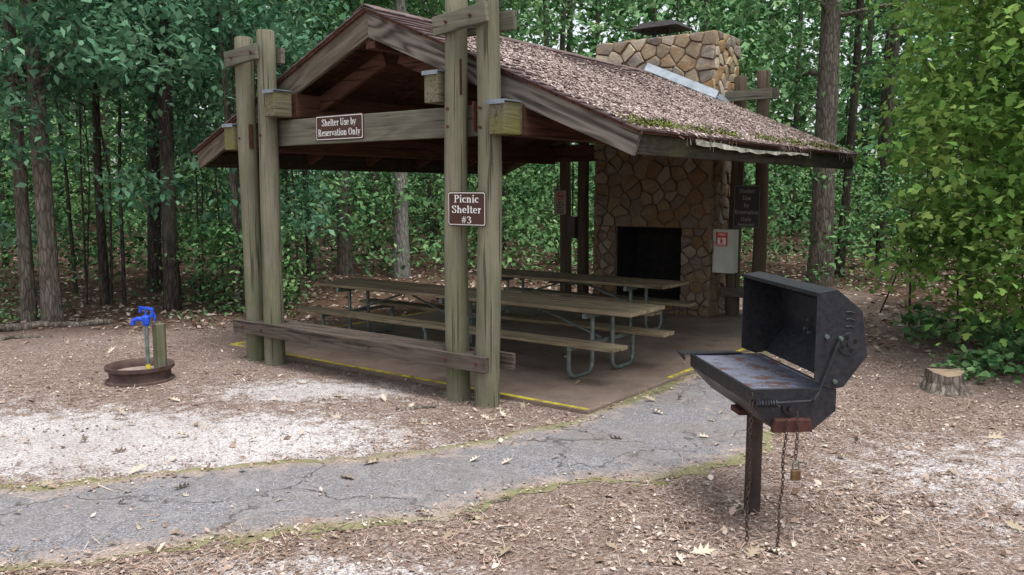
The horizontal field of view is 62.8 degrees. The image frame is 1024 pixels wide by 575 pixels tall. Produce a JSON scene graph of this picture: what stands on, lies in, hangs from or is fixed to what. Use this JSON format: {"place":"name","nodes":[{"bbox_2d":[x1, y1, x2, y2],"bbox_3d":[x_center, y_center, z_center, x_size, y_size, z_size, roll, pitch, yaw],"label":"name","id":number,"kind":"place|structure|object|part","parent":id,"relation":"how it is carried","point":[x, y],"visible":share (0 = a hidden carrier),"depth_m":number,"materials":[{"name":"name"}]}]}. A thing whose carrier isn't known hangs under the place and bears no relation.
{"place":"outdoors","nodes":[
{"label":"outdoors","id":0,"kind":"place"},
{"bbox_2d":[0,351,777,570],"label":"asphalt path","id":1,"kind":"structure","parent":0,"point":[425,480],"depth_m":5.04,"materials":[{"name":"grey asphalt"}]},
{"bbox_2d":[2,0,1006,184],"label":"sky","id":2,"kind":"structure","parent":0,"point":[577,28],"materials":[{"name":"white"}]},
{"bbox_2d":[0,181,1023,574],"bbox_3d":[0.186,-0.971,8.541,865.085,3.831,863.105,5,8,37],"label":"ground","id":3,"kind":"structure","parent":0,"point":[160,409],"depth_m":5.96,"materials":[{"name":"soil"}]},
{"bbox_2d":[0,335,51,340],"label":"fallen log","id":4,"kind":"object","parent":3,"relation":"on","point":[5,337],"visible":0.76,"depth_m":9.93,"materials":[{"name":"wood"}]},
{"bbox_2d":[0,319,112,331],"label":"fallen log","id":5,"kind":"object","parent":3,"relation":"on","point":[25,326],"visible":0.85,"depth_m":10.75,"materials":[{"name":"brown wood"}]},
{"bbox_2d":[0,0,214,321],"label":"oak tree","id":6,"kind":"object","parent":3,"relation":"on","point":[51,305],"visible":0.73,"depth_m":10.94,"materials":[{"name":"green plant"}]},
{"bbox_2d":[0,0,221,322],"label":"oak tree","id":7,"kind":"object","parent":3,"relation":"on","point":[14,105],"visible":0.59,"depth_m":10.57,"materials":[{"name":"green plant"}]},
{"bbox_2d":[0,0,230,304],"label":"oak tree","id":8,"kind":"object","parent":3,"relation":"on","point":[104,291],"visible":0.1,"depth_m":12.80,"materials":[{"name":"green plant"}]},
{"bbox_2d":[104,358,174,387],"bbox_3d":[-3.465,0.788,7.826,0.604,0.156,0.604,5,8,37],"label":"fire ring","id":9,"kind":"object","parent":3,"relation":"on","point":[126,373],"visible":0.91,"depth_m":7.64,"materials":[{"name":"metal"}]},
{"bbox_2d":[130,306,166,368],"bbox_3d":[-3.358,0.529,7.766,0.297,0.721,0.130,-3,7,-27],"label":"yard hydrant","id":10,"kind":"object","parent":3,"relation":"on","point":[159,344],"visible":0.95,"depth_m":7.76,"materials":[{"name":"blue metal"}]},
{"bbox_2d":[14,0,321,292],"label":"maple tree","id":11,"kind":"object","parent":3,"relation":"on","point":[154,271],"visible":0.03,"depth_m":14.42,"materials":[{"name":"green plant"}]},
{"bbox_2d":[19,1,323,311],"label":"oak tree","id":12,"kind":"object","parent":3,"relation":"on","point":[172,300],"visible":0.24,"depth_m":12.04,"materials":[{"name":"green plant"}]},
{"bbox_2d":[106,0,325,310],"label":"maple tree","id":13,"kind":"object","parent":3,"relation":"on","point":[226,87],"visible":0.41,"depth_m":11.92,"materials":[{"name":"green plant"}]},
{"bbox_2d":[199,0,440,275],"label":"pine tree","id":14,"kind":"object","parent":3,"relation":"on","point":[345,264],"visible":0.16,"depth_m":17.44,"materials":[{"name":"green plant"}]},
{"bbox_2d":[229,0,441,276],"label":"maple tree","id":15,"kind":"object","parent":3,"relation":"on","point":[356,5],"visible":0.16,"depth_m":16.50,"materials":[{"name":"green plant"}]},
{"bbox_2d":[385,546,406,560],"bbox_3d":[-0.560,1.286,4.049,0.018,0.021,0.195,-5,8,-38],"label":"fallen branch","id":16,"kind":"object","parent":3,"relation":"on","point":[398,555],"visible":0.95,"depth_m":4.03,"materials":[{"name":"wood"}]},
{"bbox_2d":[304,0,512,277],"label":"tulip tree","id":17,"kind":"object","parent":3,"relation":"on","point":[401,234],"visible":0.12,"depth_m":16.88,"materials":[{"name":"grey plant"}]},
{"bbox_2d":[396,403,435,410],"bbox_3d":[-0.770,0.968,6.756,0.049,0.051,0.325,19,20,71],"label":"fallen branch","id":18,"kind":"object","parent":3,"relation":"on","point":[418,407],"visible":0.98,"depth_m":6.74,"materials":[{"name":"brown wood"}]},
{"bbox_2d":[0,0,1023,382],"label":"forest understory","id":19,"kind":"object","parent":3,"relation":"on","point":[204,234],"visible":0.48,"depth_m":14.07,"materials":[{"name":"green plant"}]},
{"bbox_2d":[0,0,1023,274],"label":"distant trees","id":20,"kind":"object","parent":3,"relation":"on","point":[744,28],"visible":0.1,"depth_m":31.09,"materials":[{"name":"green plant"}]},
{"bbox_2d":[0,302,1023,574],"bbox_3d":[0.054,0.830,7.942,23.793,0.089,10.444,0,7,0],"label":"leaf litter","id":21,"kind":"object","parent":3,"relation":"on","point":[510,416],"visible":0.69,"depth_m":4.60,"materials":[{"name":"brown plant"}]},
{"bbox_2d":[0,239,1023,352],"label":"forest floor leaves","id":22,"kind":"object","parent":3,"relation":"on","point":[473,285],"visible":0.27,"depth_m":13.98,"materials":[{"name":"green plant"}]},
{"bbox_2d":[4,340,1023,574],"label":"fallen oak leaves","id":23,"kind":"object","parent":3,"relation":"on","point":[752,551],"visible":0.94,"depth_m":4.89,"materials":[{"name":"brown plant"}]},
{"bbox_2d":[191,0,858,414],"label":"picnic shelter","id":24,"kind":"object","parent":3,"relation":"on","point":[675,132],"visible":0.94,"depth_m":8.44,"materials":[{"name":"wood"}]},
{"bbox_2d":[316,113,363,140],"bbox_3d":[-1.619,-1.499,7.854,0.660,0.235,0.008,5,8,37],"label":"reservation sign","id":25,"kind":"object","parent":24,"relation":"attached to","point":[340,127],"visible":1,"depth_m":7.84,"materials":[{"name":"brown metal"}]},
{"bbox_2d":[448,192,485,225],"bbox_3d":[-0.365,-0.631,6.737,0.395,0.272,0.008,5,8,37],"label":"picnic shelter sign","id":26,"kind":"object","parent":24,"relation":"attached to","point":[466,208],"visible":1,"depth_m":6.73,"materials":[{"name":"brown metal"}]},
{"bbox_2d":[298,278,673,378],"bbox_3d":[-0.448,0.373,8.964,4.262,0.647,1.178,5,8,37],"label":"picnic table","id":27,"kind":"object","parent":24,"relation":"on","point":[591,309],"visible":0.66,"depth_m":8.50,"materials":[{"name":"brown wood"}]},
{"bbox_2d":[554,190,566,214],"bbox_3d":[0.754,-1.331,13.151,0.235,0.385,0.015,5,8,37],"label":"no smoking sign","id":28,"kind":"object","parent":24,"relation":"attached to","point":[560,202],"visible":1,"depth_m":13.15,"materials":[{"name":"white paint"}]},
{"bbox_2d":[567,162,576,237],"bbox_3d":[0.941,-1.356,13.054,0.150,1.180,0.088,5,8,37],"label":"electrical box","id":29,"kind":"object","parent":24,"relation":"attached to","point":[572,226],"visible":1,"depth_m":13.05,"materials":[{"name":"grey metal"}]},
{"bbox_2d":[471,268,695,333],"bbox_3d":[0.785,0.180,10.654,2.858,0.646,1.178,5,8,37],"label":"picnic table","id":30,"kind":"object","parent":24,"relation":"on","point":[629,284],"visible":0.57,"depth_m":10.47,"materials":[{"name":"brown wood"}]},
{"bbox_2d":[712,229,738,273],"bbox_3d":[2.913,-0.499,11.490,0.300,0.595,0.209,5,8,37],"label":"fire extinguisher cabinet","id":31,"kind":"object","parent":24,"relation":"attached to","point":[725,253],"visible":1,"depth_m":11.41,"materials":[{"name":"grey metal"}]},
{"bbox_3d":[2.865,-0.492,11.427,0.260,0.545,0.007,5,8,37],"label":"door","id":32,"kind":"part","parent":31,"relation":"part of","materials":[{"name":"white paint"}]},
{"bbox_2d":[733,185,760,227],"bbox_3d":[3.173,-1.095,11.350,0.370,0.570,0.010,5,8,37],"label":"reservation sign","id":33,"kind":"object","parent":24,"relation":"attached to","point":[746,213],"visible":1,"depth_m":11.35,"materials":[{"name":"brown metal"}]},
{"bbox_2d":[675,271,866,548],"bbox_3d":[1.348,0.620,4.535,0.635,1.335,1.073,-1,7,-6],"label":"park grill","id":34,"kind":"object","parent":3,"relation":"on","point":[818,331],"visible":1,"depth_m":4.36,"materials":[{"name":"metal"}]},
{"bbox_2d":[730,0,1005,277],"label":"pine tree","id":35,"kind":"object","parent":3,"relation":"on","point":[853,110],"visible":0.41,"depth_m":16.69,"materials":[{"name":"green plant"}]},
{"bbox_2d":[732,0,1022,286],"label":"oak tree","id":36,"kind":"object","parent":3,"relation":"on","point":[827,75],"visible":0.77,"depth_m":15.16,"materials":[{"name":"green plant"}]},
{"bbox_2d":[864,499,911,509],"bbox_3d":[2.102,1.211,4.696,0.251,0.017,0.020,5,8,37],"label":"fallen branch","id":37,"kind":"object","parent":3,"relation":"on","point":[899,506],"visible":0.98,"depth_m":4.69,"materials":[{"name":"wood"}]},
{"bbox_2d":[802,0,1023,332],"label":"maple sapling","id":38,"kind":"object","parent":3,"relation":"on","point":[978,37],"visible":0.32,"depth_m":9.64,"materials":[{"name":"green plant"}]},
{"bbox_2d":[845,0,1023,353],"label":"maple sapling","id":39,"kind":"object","parent":3,"relation":"on","point":[931,215],"visible":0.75,"depth_m":8.31,"materials":[{"name":"green plant"}]},
{"bbox_2d":[915,368,972,396],"bbox_3d":[3.808,0.824,7.390,0.514,0.220,0.514,5,8,37],"label":"tree stump","id":40,"kind":"object","parent":3,"relation":"on","point":[946,382],"visible":0.94,"depth_m":7.27,"materials":[{"name":"brown wood"}]},
{"bbox_2d":[888,0,1023,346],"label":"maple sapling","id":41,"kind":"object","parent":3,"relation":"on","point":[1018,64],"visible":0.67,"depth_m":8.01,"materials":[{"name":"green plant"}]}
]}

